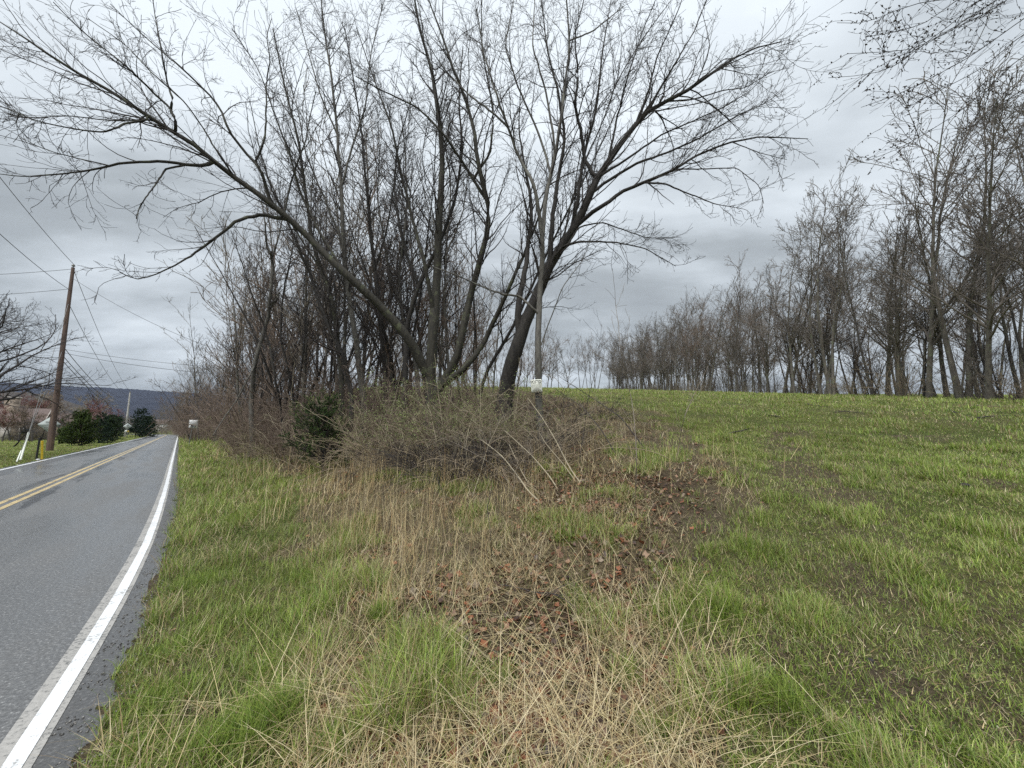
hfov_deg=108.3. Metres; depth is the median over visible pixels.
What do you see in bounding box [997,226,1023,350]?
tall tree
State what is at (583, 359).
tall tree
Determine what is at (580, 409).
shrub
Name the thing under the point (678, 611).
grass tuft
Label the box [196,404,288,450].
shrub
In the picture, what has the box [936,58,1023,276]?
tall tree
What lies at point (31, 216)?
overhead wire
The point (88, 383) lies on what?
overhead wire
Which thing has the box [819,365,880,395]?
undergrowth bush
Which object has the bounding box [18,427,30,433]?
window
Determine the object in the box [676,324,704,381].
tall tree
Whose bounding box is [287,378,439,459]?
shrub
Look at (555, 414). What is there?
shrub
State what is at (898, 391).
undergrowth bush
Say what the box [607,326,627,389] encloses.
tall tree
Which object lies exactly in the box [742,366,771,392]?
thicket tree
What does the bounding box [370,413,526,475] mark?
shrub
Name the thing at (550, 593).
fallen stick
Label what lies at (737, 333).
tall tree
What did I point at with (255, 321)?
thicket tree
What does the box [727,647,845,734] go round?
grass tuft
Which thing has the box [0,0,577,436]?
leaning tree
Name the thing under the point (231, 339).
thicket tree
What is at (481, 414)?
shrub
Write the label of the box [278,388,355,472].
cedar bush
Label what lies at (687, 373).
tall tree
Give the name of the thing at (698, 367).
thicket tree
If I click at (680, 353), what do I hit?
tall tree
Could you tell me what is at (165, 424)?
house
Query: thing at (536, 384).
posted sign
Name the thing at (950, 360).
tall tree
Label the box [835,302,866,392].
thicket tree
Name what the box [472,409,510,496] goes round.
cut branch
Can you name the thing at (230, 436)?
shrub
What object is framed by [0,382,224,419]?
mountain ridge
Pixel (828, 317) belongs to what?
tall tree
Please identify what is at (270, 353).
thin tree
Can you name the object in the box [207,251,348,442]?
thicket tree
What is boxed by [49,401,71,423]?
budding tree
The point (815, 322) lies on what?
tall tree
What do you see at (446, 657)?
grass tuft
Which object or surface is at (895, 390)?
tall tree
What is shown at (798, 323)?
tall tree
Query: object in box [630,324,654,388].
tall tree
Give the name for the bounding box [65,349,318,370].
overhead wire
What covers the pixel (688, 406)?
sapling
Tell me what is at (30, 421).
fruit tree
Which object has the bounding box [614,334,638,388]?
tall tree
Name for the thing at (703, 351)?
tall tree
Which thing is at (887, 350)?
tall tree
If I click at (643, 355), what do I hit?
tall tree
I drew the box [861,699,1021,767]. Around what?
grass tuft
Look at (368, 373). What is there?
shrub
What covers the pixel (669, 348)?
tall tree
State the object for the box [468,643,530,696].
grass tuft
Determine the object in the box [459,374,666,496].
shrub
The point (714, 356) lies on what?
tall tree
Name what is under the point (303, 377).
thicket tree
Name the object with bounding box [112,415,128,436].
evergreen tree
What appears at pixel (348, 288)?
straight tree
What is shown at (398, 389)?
shrub
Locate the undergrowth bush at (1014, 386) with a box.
[977,358,1023,399]
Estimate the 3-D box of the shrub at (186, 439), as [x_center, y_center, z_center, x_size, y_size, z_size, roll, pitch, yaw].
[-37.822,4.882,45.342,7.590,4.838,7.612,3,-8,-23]
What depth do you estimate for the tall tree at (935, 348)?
54.98 m
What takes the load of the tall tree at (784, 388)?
on the ground at (688, 514)
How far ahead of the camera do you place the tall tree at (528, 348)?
138.49 m
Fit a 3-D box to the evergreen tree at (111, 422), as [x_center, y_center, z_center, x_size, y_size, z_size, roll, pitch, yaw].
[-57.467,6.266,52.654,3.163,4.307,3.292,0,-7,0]
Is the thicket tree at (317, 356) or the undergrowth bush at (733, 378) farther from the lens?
the undergrowth bush at (733, 378)
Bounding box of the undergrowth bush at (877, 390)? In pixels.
[838,368,888,394]
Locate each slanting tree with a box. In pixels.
[219,118,368,447]
[466,42,650,414]
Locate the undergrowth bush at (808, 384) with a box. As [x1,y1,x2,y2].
[783,375,836,393]
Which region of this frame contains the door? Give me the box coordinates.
[0,427,10,439]
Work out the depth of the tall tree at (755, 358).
91.28 m
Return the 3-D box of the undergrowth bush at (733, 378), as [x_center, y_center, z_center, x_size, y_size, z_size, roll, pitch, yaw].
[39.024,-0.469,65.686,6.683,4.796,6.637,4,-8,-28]
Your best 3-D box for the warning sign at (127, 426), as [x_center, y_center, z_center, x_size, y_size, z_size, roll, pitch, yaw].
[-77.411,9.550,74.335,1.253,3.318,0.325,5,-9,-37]
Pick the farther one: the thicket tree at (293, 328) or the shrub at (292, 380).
the thicket tree at (293, 328)
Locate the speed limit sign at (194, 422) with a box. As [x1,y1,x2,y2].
[188,420,197,445]
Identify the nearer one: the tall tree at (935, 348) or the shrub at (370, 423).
the shrub at (370, 423)
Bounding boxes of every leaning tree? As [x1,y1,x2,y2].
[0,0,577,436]
[470,0,860,437]
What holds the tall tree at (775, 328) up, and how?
on the ground at (688, 514)
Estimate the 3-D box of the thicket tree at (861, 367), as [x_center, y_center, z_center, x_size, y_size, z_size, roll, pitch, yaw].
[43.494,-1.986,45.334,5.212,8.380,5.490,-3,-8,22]
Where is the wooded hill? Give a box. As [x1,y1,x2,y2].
[0,392,173,429]
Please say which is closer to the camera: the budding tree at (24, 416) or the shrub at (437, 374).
the shrub at (437, 374)
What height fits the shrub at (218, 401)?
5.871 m
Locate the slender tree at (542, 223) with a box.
[407,0,634,444]
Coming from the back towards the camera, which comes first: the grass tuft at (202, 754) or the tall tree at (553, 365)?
the tall tree at (553, 365)
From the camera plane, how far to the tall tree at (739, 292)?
60.28 m
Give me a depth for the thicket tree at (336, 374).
23.34 m
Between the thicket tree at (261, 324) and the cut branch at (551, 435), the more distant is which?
the thicket tree at (261, 324)
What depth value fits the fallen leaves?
2.71 m
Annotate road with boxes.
[0,434,179,767]
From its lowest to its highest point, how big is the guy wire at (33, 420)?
8.518 m
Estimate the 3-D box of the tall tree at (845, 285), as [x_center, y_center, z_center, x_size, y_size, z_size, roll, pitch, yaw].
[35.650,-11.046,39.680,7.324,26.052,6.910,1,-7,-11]
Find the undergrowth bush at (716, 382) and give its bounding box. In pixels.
[697,376,727,391]
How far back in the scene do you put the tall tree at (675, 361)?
80.22 m
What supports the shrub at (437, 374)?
on the ground at (688, 514)
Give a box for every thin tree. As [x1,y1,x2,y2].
[187,215,313,453]
[232,169,334,449]
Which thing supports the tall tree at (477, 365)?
on the ground at (688, 514)
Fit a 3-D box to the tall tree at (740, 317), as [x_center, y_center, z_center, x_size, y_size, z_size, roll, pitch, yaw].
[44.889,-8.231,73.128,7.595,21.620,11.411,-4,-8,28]
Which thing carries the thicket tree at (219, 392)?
on the ground at (688, 514)
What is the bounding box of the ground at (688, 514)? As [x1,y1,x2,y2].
[0,388,1023,767]
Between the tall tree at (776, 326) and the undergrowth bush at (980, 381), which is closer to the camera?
the undergrowth bush at (980, 381)
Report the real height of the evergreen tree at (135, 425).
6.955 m
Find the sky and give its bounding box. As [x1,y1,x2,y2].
[0,0,1023,398]
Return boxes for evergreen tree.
[55,408,103,445]
[55,427,81,443]
[83,411,116,442]
[95,413,122,441]
[106,418,125,439]
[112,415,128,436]
[125,408,148,436]
[125,408,159,436]
[140,415,159,435]
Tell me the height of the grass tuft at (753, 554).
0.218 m
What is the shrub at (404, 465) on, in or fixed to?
on the ground at (688, 514)
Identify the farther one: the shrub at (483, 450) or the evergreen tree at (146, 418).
the evergreen tree at (146, 418)
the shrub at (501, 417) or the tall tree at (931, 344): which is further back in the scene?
the tall tree at (931, 344)
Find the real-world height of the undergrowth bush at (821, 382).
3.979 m
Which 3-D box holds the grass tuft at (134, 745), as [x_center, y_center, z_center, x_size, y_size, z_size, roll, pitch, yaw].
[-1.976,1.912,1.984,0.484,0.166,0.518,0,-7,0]
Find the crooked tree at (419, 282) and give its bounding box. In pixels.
[330,1,494,429]
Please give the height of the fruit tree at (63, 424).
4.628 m
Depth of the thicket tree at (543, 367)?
30.22 m
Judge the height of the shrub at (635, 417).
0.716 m
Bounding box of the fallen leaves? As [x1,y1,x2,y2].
[172,399,780,767]
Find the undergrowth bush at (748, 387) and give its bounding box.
[733,378,765,392]
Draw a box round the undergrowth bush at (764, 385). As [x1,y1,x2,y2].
[750,374,781,392]
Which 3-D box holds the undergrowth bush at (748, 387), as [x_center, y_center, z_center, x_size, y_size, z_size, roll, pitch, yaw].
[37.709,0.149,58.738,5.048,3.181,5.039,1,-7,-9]
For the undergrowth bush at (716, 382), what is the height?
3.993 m
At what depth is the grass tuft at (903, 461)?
7.03 m
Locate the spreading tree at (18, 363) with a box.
[0,290,135,429]
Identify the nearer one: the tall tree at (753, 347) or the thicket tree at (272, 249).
the thicket tree at (272, 249)
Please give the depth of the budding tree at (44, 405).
71.59 m
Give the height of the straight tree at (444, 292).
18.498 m
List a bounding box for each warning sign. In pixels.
[38,417,60,431]
[123,423,131,437]
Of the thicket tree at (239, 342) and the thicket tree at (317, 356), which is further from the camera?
the thicket tree at (239, 342)
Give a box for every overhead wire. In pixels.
[0,177,68,258]
[0,234,67,288]
[64,362,124,408]
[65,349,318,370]
[65,353,312,377]
[65,358,125,405]
[66,350,126,402]
[70,307,123,393]
[74,279,231,354]
[75,274,129,390]
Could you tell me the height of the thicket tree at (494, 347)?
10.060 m
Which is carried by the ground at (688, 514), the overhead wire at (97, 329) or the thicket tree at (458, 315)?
the thicket tree at (458, 315)
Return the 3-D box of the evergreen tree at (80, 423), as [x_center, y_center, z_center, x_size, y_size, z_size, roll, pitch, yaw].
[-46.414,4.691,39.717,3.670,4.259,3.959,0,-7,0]
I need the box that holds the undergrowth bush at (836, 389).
[807,376,848,393]
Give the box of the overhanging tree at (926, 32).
[811,0,1023,201]
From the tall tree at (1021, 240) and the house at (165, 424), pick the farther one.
the house at (165, 424)
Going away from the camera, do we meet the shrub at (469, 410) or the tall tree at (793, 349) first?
the shrub at (469, 410)
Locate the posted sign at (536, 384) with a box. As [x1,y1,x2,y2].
[531,379,541,392]
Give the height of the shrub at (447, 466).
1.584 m
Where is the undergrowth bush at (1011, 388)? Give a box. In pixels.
[994,362,1023,398]
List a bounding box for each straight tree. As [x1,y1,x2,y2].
[224,0,358,448]
[261,0,410,432]
[303,0,432,425]
[388,61,491,404]
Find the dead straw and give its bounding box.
[23,387,1023,767]
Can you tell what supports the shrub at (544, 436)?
on the ground at (688, 514)
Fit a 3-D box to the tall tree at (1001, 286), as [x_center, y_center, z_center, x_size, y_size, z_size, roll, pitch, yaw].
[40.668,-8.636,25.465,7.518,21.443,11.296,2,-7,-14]
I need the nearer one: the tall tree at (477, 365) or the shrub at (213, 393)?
the shrub at (213, 393)
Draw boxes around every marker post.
[35,438,40,458]
[41,441,43,458]
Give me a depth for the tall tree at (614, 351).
135.25 m
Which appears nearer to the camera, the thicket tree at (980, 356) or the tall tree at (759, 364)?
the thicket tree at (980, 356)
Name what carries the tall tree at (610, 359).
on the ground at (688, 514)
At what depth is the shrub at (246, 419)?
17.13 m
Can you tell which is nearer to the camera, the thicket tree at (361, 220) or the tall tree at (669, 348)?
the thicket tree at (361, 220)
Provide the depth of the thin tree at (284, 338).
16.65 m
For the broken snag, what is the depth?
17.05 m
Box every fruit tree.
[1,423,44,446]
[2,418,38,440]
[50,410,71,441]
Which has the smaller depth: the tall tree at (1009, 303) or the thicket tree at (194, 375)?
the tall tree at (1009, 303)
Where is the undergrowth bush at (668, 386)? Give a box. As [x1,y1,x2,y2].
[657,377,679,390]
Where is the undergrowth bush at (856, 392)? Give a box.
[850,379,878,394]
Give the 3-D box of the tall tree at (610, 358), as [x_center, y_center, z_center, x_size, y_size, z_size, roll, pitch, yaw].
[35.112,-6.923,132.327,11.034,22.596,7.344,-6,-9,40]
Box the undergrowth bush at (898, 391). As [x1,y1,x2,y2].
[847,353,943,396]
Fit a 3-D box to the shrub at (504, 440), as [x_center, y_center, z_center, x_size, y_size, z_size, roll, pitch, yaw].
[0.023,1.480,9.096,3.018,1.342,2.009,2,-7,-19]
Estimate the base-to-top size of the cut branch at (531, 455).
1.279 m
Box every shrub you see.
[145,399,234,441]
[146,378,321,452]
[155,410,201,437]
[159,406,209,439]
[161,378,314,448]
[163,371,294,433]
[167,389,266,437]
[170,406,206,441]
[170,421,194,438]
[176,389,217,440]
[179,419,275,467]
[181,375,282,444]
[181,382,290,454]
[183,365,283,442]
[196,376,358,455]
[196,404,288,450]
[199,404,256,442]
[200,364,333,428]
[209,410,274,454]
[210,386,306,451]
[212,398,305,462]
[219,419,318,461]
[220,410,277,457]
[226,332,400,428]
[226,394,343,463]
[227,419,291,452]
[228,441,376,478]
[242,363,317,467]
[252,341,355,425]
[262,391,389,463]
[268,364,378,436]
[277,413,435,498]
[278,422,356,463]
[280,382,397,452]
[280,394,394,465]
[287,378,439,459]
[291,361,418,439]
[293,399,456,472]
[294,435,389,482]
[295,359,439,466]
[300,369,471,451]
[315,428,474,488]
[321,419,485,488]
[323,419,402,468]
[327,335,438,402]
[339,357,440,440]
[340,360,527,455]
[346,373,529,460]
[349,382,491,455]
[352,390,425,439]
[353,362,453,422]
[360,425,445,473]
[364,420,527,499]
[364,429,500,482]
[366,420,493,494]
[370,382,482,468]
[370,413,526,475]
[371,424,528,498]
[372,359,438,397]
[372,446,458,481]
[373,373,513,451]
[381,372,543,456]
[387,356,474,425]
[389,372,535,450]
[391,354,537,465]
[392,435,533,497]
[401,355,537,470]
[402,366,553,445]
[408,359,488,418]
[409,382,522,435]
[414,419,564,474]
[419,344,477,394]
[419,415,589,508]
[423,369,494,417]
[425,392,526,430]
[437,366,558,459]
[439,434,556,485]
[446,397,575,455]
[456,368,613,445]
[456,420,578,466]
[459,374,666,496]
[469,380,524,419]
[470,421,590,495]
[475,439,547,472]
[479,374,566,425]
[483,417,601,469]
[486,418,586,463]
[494,390,595,441]
[500,398,589,459]
[512,424,588,452]
[513,379,601,444]
[525,406,619,460]
[531,410,604,442]
[544,400,621,435]
[547,402,655,451]
[560,387,654,421]
[588,407,627,428]
[588,416,633,435]
[617,405,649,420]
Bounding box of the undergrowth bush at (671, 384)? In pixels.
[660,375,685,389]
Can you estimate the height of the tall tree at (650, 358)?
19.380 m
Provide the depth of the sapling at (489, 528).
3.92 m
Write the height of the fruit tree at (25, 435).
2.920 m
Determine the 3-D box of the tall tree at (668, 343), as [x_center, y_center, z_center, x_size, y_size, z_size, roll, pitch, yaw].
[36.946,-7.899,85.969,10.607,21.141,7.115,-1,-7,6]
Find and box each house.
[0,397,50,439]
[55,409,103,437]
[141,419,171,431]
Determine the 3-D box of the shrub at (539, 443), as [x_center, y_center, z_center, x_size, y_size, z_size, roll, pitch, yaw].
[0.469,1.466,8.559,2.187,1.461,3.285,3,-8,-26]
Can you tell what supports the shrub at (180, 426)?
on the ground at (688, 514)
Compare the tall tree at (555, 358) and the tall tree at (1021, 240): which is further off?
the tall tree at (555, 358)
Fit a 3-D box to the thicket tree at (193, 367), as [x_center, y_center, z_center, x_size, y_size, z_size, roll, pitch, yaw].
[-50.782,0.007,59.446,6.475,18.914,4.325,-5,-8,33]
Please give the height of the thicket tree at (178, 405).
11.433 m
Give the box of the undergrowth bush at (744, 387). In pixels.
[729,379,755,390]
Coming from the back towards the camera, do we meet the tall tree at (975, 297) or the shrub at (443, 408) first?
the tall tree at (975, 297)
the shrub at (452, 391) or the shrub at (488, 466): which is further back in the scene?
the shrub at (452, 391)
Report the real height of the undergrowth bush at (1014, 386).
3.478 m
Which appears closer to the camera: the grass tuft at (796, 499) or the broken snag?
the grass tuft at (796, 499)
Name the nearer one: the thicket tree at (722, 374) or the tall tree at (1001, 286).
the tall tree at (1001, 286)
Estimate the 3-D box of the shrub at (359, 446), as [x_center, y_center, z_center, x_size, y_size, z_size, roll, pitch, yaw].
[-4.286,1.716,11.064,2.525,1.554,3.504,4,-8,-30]
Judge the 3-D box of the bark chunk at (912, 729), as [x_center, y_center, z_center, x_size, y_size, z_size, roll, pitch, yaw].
[1.958,1.702,1.821,0.038,0.032,0.075,0,-7,0]
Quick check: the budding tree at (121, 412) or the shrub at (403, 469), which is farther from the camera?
the budding tree at (121, 412)
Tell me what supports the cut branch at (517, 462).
on the ground at (688, 514)
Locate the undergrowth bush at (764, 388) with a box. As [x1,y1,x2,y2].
[749,366,789,392]
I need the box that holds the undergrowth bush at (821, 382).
[776,367,850,394]
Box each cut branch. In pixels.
[434,432,512,486]
[469,429,538,500]
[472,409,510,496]
[488,429,563,495]
[495,436,545,496]
[513,398,579,482]
[528,429,576,482]
[551,387,614,452]
[553,377,642,445]
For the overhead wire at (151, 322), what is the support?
attached to the utility pole at (51, 433)
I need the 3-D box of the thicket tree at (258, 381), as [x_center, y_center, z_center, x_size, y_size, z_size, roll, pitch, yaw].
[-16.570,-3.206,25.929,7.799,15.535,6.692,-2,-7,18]
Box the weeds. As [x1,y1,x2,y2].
[171,388,1023,767]
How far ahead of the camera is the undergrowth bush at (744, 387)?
62.95 m
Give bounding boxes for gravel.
[48,453,196,767]
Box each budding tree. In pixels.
[0,392,35,407]
[0,404,18,440]
[0,407,27,441]
[1,404,37,440]
[16,405,46,440]
[22,389,64,411]
[22,395,51,408]
[34,389,69,412]
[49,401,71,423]
[69,391,117,413]
[85,397,114,414]
[88,400,116,419]
[110,409,125,429]
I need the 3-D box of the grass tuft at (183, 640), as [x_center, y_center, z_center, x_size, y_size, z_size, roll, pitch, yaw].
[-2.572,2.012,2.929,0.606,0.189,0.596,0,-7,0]
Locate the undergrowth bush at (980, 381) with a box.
[914,331,1023,399]
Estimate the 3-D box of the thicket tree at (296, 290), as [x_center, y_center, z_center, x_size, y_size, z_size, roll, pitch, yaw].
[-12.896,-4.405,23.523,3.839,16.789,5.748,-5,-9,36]
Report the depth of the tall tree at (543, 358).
131.34 m
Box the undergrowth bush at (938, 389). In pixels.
[915,370,995,396]
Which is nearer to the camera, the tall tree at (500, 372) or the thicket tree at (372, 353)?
the thicket tree at (372, 353)
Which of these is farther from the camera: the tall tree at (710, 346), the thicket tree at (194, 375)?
the tall tree at (710, 346)
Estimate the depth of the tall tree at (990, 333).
27.63 m
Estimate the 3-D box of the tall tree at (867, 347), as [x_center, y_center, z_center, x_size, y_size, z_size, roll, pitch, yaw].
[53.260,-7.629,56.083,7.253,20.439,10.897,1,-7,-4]
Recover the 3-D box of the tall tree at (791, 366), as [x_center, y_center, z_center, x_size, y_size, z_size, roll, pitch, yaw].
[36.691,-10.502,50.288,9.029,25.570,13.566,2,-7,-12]
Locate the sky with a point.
(124, 334)
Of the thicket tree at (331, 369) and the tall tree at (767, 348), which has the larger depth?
the tall tree at (767, 348)
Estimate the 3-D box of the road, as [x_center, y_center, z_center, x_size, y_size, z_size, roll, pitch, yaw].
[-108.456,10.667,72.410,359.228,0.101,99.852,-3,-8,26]
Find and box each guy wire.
[16,352,61,461]
[19,306,67,459]
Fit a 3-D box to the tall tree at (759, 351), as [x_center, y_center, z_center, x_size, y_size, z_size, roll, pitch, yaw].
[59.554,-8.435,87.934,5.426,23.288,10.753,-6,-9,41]
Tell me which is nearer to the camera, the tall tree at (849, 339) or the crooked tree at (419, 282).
the crooked tree at (419, 282)
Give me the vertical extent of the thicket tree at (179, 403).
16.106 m
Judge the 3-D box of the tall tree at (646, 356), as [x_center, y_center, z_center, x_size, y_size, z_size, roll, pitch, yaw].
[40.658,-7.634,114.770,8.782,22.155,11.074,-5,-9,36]
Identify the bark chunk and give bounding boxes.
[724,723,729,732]
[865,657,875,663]
[901,723,916,734]
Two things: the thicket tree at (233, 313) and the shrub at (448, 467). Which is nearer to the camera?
the shrub at (448, 467)
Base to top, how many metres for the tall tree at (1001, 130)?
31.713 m
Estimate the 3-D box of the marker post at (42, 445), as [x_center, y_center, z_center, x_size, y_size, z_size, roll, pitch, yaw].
[-27.789,4.006,21.874,0.259,1.290,0.110,0,-7,0]
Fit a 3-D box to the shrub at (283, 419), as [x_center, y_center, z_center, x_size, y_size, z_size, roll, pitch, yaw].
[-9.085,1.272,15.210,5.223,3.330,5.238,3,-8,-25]
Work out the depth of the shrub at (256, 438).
16.92 m
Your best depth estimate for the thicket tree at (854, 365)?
46.09 m
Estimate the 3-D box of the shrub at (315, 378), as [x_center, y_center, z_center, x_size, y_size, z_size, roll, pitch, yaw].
[-8.271,0.130,18.054,7.716,4.918,7.738,-1,-7,8]
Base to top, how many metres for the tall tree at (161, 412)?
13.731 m
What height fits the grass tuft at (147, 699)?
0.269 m
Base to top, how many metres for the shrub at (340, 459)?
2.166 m
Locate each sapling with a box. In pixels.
[487,486,496,560]
[579,314,606,457]
[590,269,637,499]
[675,367,707,453]
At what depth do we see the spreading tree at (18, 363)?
24.99 m
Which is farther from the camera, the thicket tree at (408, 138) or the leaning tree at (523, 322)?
the thicket tree at (408, 138)
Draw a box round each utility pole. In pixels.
[46,264,74,450]
[125,391,130,435]
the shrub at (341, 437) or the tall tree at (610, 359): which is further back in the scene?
the tall tree at (610, 359)
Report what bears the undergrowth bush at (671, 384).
on the ground at (688, 514)
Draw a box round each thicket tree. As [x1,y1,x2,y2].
[147,361,213,440]
[157,209,311,433]
[160,293,248,440]
[165,357,219,422]
[167,363,211,432]
[172,385,194,434]
[173,327,213,416]
[178,302,241,438]
[178,358,232,433]
[194,226,398,433]
[197,274,278,438]
[198,327,283,431]
[202,362,249,422]
[203,229,321,402]
[203,301,273,393]
[206,182,322,431]
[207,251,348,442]
[215,244,287,420]
[216,288,251,377]
[223,263,290,416]
[223,266,308,401]
[228,166,373,395]
[249,214,366,411]
[252,95,469,407]
[255,76,427,416]
[255,184,360,429]
[259,285,304,393]
[265,71,384,438]
[265,188,432,414]
[277,174,367,403]
[278,296,329,387]
[288,150,481,411]
[318,59,471,414]
[345,146,434,414]
[357,255,420,386]
[360,136,450,399]
[374,198,486,399]
[379,246,424,368]
[410,157,499,403]
[414,233,441,370]
[424,271,482,391]
[437,200,511,405]
[456,242,522,396]
[502,324,533,394]
[522,323,567,392]
[687,345,716,390]
[703,356,720,387]
[707,333,737,390]
[710,362,734,390]
[713,342,740,390]
[740,354,756,389]
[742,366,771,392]
[750,320,783,389]
[765,296,811,393]
[770,346,820,393]
[772,333,826,392]
[778,339,830,389]
[798,318,837,393]
[828,319,908,394]
[834,338,895,394]
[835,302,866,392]
[835,332,877,394]
[858,288,960,395]
[889,259,956,395]
[921,292,1021,385]
[928,294,1023,398]
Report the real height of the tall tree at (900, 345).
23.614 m
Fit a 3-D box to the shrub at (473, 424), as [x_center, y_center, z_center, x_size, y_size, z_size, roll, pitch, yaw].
[-0.849,0.574,8.615,2.716,2.792,4.146,0,-7,0]
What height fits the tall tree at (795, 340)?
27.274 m
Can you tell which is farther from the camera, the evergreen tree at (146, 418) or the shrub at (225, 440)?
the evergreen tree at (146, 418)
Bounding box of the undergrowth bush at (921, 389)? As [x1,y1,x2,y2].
[893,379,950,396]
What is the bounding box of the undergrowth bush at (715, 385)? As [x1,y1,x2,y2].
[703,376,724,390]
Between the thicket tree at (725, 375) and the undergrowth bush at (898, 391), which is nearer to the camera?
the undergrowth bush at (898, 391)
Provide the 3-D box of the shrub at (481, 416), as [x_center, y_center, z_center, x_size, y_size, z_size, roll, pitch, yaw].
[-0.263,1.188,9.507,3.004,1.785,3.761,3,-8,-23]
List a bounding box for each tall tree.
[152,403,170,427]
[155,403,169,431]
[468,338,484,380]
[482,321,501,376]
[491,340,510,377]
[519,327,534,385]
[525,342,550,373]
[528,314,563,371]
[542,332,559,387]
[544,327,560,387]
[545,338,561,386]
[555,336,574,385]
[562,337,574,380]
[567,329,596,387]
[573,339,587,383]
[578,325,608,387]
[584,332,617,388]
[594,337,625,377]
[601,320,634,387]
[604,340,616,388]
[604,344,620,386]
[607,325,629,379]
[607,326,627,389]
[609,334,623,387]
[613,331,632,383]
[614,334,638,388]
[618,329,635,375]
[622,345,638,388]
[625,338,643,388]
[626,321,652,387]
[628,321,657,387]
[629,312,662,387]
[629,323,654,389]
[629,324,655,386]
[629,338,659,388]
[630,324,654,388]
[631,323,652,388]
[636,311,673,389]
[639,334,657,388]
[645,316,666,389]
[645,324,669,388]
[648,313,683,389]
[649,305,693,390]
[650,323,679,389]
[651,304,680,386]
[652,318,698,390]
[658,321,692,385]
[661,302,695,390]
[662,294,695,389]
[666,329,693,385]
[668,285,728,390]
[671,307,702,388]
[672,350,694,383]
[674,304,698,389]
[676,304,700,390]
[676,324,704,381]
[679,311,713,390]
[681,323,715,388]
[685,309,719,386]
[688,287,719,390]
[688,310,718,385]
[689,304,707,370]
[693,316,721,388]
[696,301,727,390]
[697,275,744,391]
[697,297,739,390]
[698,310,720,387]
[704,307,743,385]
[707,284,749,389]
[710,269,776,391]
[713,277,750,390]
[715,300,739,383]
[720,282,758,363]
[722,248,763,391]
[722,288,778,386]
[723,288,784,388]
[724,205,841,393]
[731,305,763,381]
[732,306,759,385]
[738,259,816,392]
[738,271,771,391]
[738,305,778,388]
[742,262,805,381]
[742,281,783,379]
[743,320,781,385]
[749,314,782,391]
[752,307,774,390]
[758,286,788,391]
[760,259,797,391]
[765,286,842,392]
[767,227,844,393]
[768,183,903,393]
[769,250,866,393]
[770,311,808,390]
[773,156,891,394]
[774,226,852,393]
[782,297,826,391]
[792,228,872,390]
[796,251,868,388]
[798,149,894,394]
[806,241,859,369]
[806,245,846,394]
[810,289,875,380]
[814,44,1023,397]
[815,266,911,377]
[821,235,858,393]
[824,280,864,393]
[835,281,892,391]
[837,164,1023,395]
[837,186,937,395]
[841,258,875,394]
[845,8,1023,398]
[846,167,1019,397]
[850,195,975,391]
[853,215,949,395]
[854,252,913,395]
[858,259,962,394]
[875,244,982,395]
[885,57,1023,399]
[896,235,943,397]
[904,223,1014,397]
[931,95,1023,363]
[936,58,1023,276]
[938,224,1022,397]
[941,219,1023,397]
[942,173,1023,398]
[942,268,1000,395]
[951,256,1017,353]
[955,225,1012,397]
[965,280,1023,303]
[970,101,1023,151]
[992,169,1023,289]
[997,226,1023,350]
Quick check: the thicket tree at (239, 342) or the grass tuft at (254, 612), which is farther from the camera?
the thicket tree at (239, 342)
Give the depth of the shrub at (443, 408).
9.41 m
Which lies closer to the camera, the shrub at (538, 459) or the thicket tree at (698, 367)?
the shrub at (538, 459)
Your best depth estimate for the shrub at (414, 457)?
8.17 m
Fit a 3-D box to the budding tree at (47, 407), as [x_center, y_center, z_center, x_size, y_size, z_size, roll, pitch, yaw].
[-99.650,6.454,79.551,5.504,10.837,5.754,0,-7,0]
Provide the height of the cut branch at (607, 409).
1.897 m
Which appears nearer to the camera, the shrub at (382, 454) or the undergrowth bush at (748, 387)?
the shrub at (382, 454)
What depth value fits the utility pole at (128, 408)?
91.88 m
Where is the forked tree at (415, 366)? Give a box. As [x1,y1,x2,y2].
[351,57,446,417]
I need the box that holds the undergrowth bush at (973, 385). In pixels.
[939,368,1012,397]
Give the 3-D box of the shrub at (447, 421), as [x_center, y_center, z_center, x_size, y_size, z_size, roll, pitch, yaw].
[-1.639,0.606,8.784,2.804,2.883,4.280,6,-9,-39]
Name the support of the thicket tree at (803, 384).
on the ground at (688, 514)
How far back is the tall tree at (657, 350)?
90.45 m
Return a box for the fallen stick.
[501,582,594,606]
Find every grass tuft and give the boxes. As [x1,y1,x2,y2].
[57,705,196,767]
[71,658,228,741]
[131,616,234,664]
[138,698,250,767]
[154,563,238,593]
[183,657,334,759]
[197,509,263,529]
[209,595,279,626]
[222,493,296,517]
[223,636,311,685]
[278,562,329,584]
[295,698,380,767]
[359,588,401,623]
[421,641,463,673]
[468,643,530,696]
[553,532,578,546]
[600,645,649,694]
[611,691,702,757]
[620,570,759,651]
[640,545,751,600]
[704,661,772,711]
[722,532,803,568]
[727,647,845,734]
[752,636,916,726]
[754,487,822,509]
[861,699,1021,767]
[864,450,979,475]
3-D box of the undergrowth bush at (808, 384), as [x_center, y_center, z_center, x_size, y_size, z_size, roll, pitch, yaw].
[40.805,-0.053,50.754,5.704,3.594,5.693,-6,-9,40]
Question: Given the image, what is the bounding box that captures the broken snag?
[212,185,293,459]
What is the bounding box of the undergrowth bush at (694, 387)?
[679,372,708,390]
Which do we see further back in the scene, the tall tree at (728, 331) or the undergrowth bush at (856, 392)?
the tall tree at (728, 331)
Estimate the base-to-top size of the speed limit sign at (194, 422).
2.935 m
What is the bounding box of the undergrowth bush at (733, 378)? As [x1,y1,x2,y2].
[714,367,752,391]

